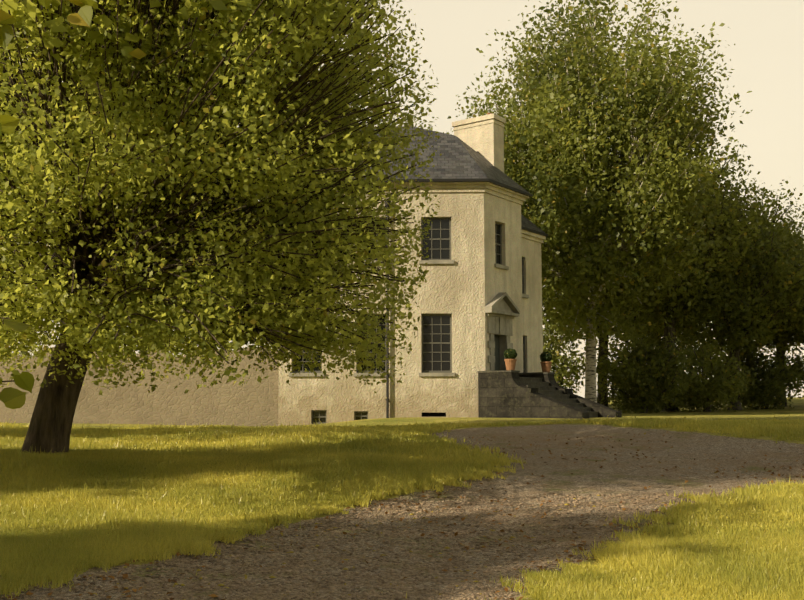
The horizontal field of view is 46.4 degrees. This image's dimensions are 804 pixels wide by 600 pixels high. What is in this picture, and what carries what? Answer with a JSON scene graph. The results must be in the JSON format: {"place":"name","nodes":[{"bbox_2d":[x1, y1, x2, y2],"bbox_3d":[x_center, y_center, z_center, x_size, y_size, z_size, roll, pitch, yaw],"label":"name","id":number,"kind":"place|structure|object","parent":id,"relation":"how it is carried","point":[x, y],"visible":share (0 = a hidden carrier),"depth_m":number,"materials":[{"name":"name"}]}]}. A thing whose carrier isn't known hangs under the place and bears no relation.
{"place":"outdoors","nodes":[
{"label":"outdoors","id":0,"kind":"place"},
{"bbox_2d":[0,414,803,599],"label":"lawn grass","id":1,"kind":"structure","parent":0,"point":[52,485],"depth_m":13.25,"materials":[{"name":"green plant"}]},
{"bbox_2d":[0,397,803,599],"bbox_3d":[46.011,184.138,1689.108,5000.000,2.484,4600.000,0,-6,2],"label":"terrain","id":2,"kind":"structure","parent":0,"point":[611,476],"depth_m":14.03,"materials":[{"name":"grey gravel"}]},
{"bbox_2d":[3,151,55,305],"bbox_3d":[-25.132,-3.336,49.398,16.895,19.273,15.214,0,-6,2],"label":"tree","id":3,"kind":"object","parent":2,"relation":"on","point":[13,256],"depth_m":50.79,"materials":[{"name":"green plant"}]},
{"bbox_2d":[0,0,96,408],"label":"leaves","id":4,"kind":"object","parent":2,"relation":"on","point":[12,398],"depth_m":4.41,"materials":[{"name":"green plant"}]},
{"bbox_2d":[0,347,278,426],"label":"wall","id":5,"kind":"structure","parent":2,"relation":"on","point":[252,401],"depth_m":36.91,"materials":[{"name":"paint"}]},
{"bbox_2d":[66,181,250,357],"bbox_3d":[-12.616,-1.562,50.977,14.103,16.666,13.528,0,-6,2],"label":"tree","id":6,"kind":"object","parent":2,"relation":"on","point":[134,352],"depth_m":49.54,"materials":[{"name":"green plant"}]},
{"bbox_2d":[0,0,441,453],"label":"lime tree","id":7,"kind":"object","parent":2,"relation":"on","point":[298,319],"depth_m":14.17,"materials":[{"name":"green plant"}]},
{"bbox_2d":[335,107,452,133],"bbox_3d":[-2.288,-2.732,53.695,15.284,19.264,14.690,0,-6,2],"label":"tree","id":8,"kind":"object","parent":2,"relation":"on","point":[408,124],"depth_m":53.00,"materials":[{"name":"green plant"}]},
{"bbox_2d":[1,431,803,599],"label":"fallen leaves","id":9,"kind":"object","parent":2,"relation":"on","point":[125,576],"visible":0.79,"depth_m":11.97,"materials":[{"name":"plant"}]},
{"bbox_2d":[278,113,547,425],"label":"manor house","id":10,"kind":"structure","parent":2,"relation":"on","point":[478,300],"depth_m":37.08,"materials":[{"name":"paint"}]},
{"bbox_2d":[477,370,621,418],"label":"entrance steps","id":11,"kind":"structure","parent":2,"relation":"on","point":[509,394],"depth_m":35.75,"materials":[{"name":"stone"}]},
{"bbox_2d":[504,359,516,369],"bbox_3d":[4.152,2.480,35.880,0.480,0.440,0.480,0,-6,2],"label":"pot","id":12,"kind":"object","parent":11,"relation":"on","point":[510,364],"visible":0.81,"depth_m":35.72,"materials":[{"name":"ceramic"}]},
{"bbox_2d":[504,348,517,358],"bbox_3d":[4.157,2.086,35.924,0.539,0.497,0.525,0,-6,2],"label":"potted plant","id":13,"kind":"object","parent":12,"relation":"on","point":[511,354],"visible":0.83,"depth_m":35.79,"materials":[{"name":"green plant"}]},
{"bbox_2d":[540,361,551,371],"bbox_3d":[5.874,2.730,38.188,0.480,0.440,0.480,0,-6,2],"label":"pot","id":14,"kind":"object","parent":11,"relation":"on","point":[546,366],"visible":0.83,"depth_m":38.02,"materials":[{"name":"ceramic"}]},
{"bbox_2d":[540,352,552,361],"bbox_3d":[5.876,2.337,38.224,0.531,0.480,0.550,0,-6,2],"label":"potted box ball","id":15,"kind":"object","parent":14,"relation":"in","point":[542,359],"visible":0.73,"depth_m":38.09,"materials":[{"name":"green plant"}]},
{"bbox_2d":[543,327,597,393],"bbox_3d":[6.911,4.011,51.614,5.993,5.448,7.983,4,-7,-33],"label":"wood shrub","id":16,"kind":"object","parent":2,"relation":"on","point":[558,358],"depth_m":50.33,"materials":[{"name":"green plant"}]},
{"bbox_2d":[447,0,751,402],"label":"tall ash tree","id":17,"kind":"object","parent":2,"relation":"on","point":[538,114],"depth_m":44.64,"materials":[{"name":"green plant"}]},
{"bbox_2d":[542,255,660,406],"bbox_3d":[11.691,-0.614,58.170,14.132,15.468,10.952,0,-6,2],"label":"tree","id":18,"kind":"object","parent":2,"relation":"on","point":[553,323],"depth_m":57.14,"materials":[{"name":"green plant"}]},
{"bbox_2d":[577,329,701,412],"bbox_3d":[12.265,3.850,48.906,6.178,5.093,6.047,0,-6,2],"label":"wood shrub","id":19,"kind":"object","parent":2,"relation":"on","point":[643,390],"depth_m":47.83,"materials":[{"name":"green plant"}]},
{"bbox_2d":[608,221,711,355],"bbox_3d":[18.237,0.234,63.272,9.908,14.602,13.240,0,-6,2],"label":"tree","id":20,"kind":"object","parent":2,"relation":"on","point":[661,333],"depth_m":61.92,"materials":[{"name":"green plant"}]},
{"bbox_2d":[594,100,781,411],"bbox_3d":[14.288,-2.596,53.364,13.771,18.551,12.668,0,-6,2],"label":"tree","id":21,"kind":"object","parent":2,"relation":"on","point":[682,315],"depth_m":50.89,"materials":[{"name":"green plant"}]},
{"bbox_2d":[652,325,756,411],"bbox_3d":[16.037,4.083,51.358,7.416,5.280,7.118,0,-6,2],"label":"wood shrub","id":22,"kind":"object","parent":2,"relation":"on","point":[696,396],"depth_m":49.93,"materials":[{"name":"green plant"}]},
{"bbox_2d":[649,180,803,409],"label":"tree","id":23,"kind":"object","parent":2,"relation":"on","point":[784,267],"depth_m":52.29,"materials":[{"name":"green plant"}]},
{"bbox_2d":[712,339,803,409],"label":"wood shrub","id":24,"kind":"object","parent":2,"relation":"on","point":[777,384],"depth_m":53.83,"materials":[{"name":"green plant"}]},
{"bbox_2d":[734,209,803,406],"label":"tree","id":25,"kind":"object","parent":2,"relation":"on","point":[795,341],"depth_m":57.32,"materials":[{"name":"green plant"}]},
{"bbox_2d":[780,243,803,344],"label":"tree","id":26,"kind":"object","parent":2,"relation":"on","point":[798,328],"visible":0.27,"depth_m":53.94,"materials":[{"name":"green plant"}]},
{"bbox_2d":[9,0,803,397],"bbox_3d":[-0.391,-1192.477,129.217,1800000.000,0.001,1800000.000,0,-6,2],"label":"sky","id":27,"kind":"structure","parent":0,"point":[761,46],"depth_m":3315.49,"materials":[{"name":"beige"}]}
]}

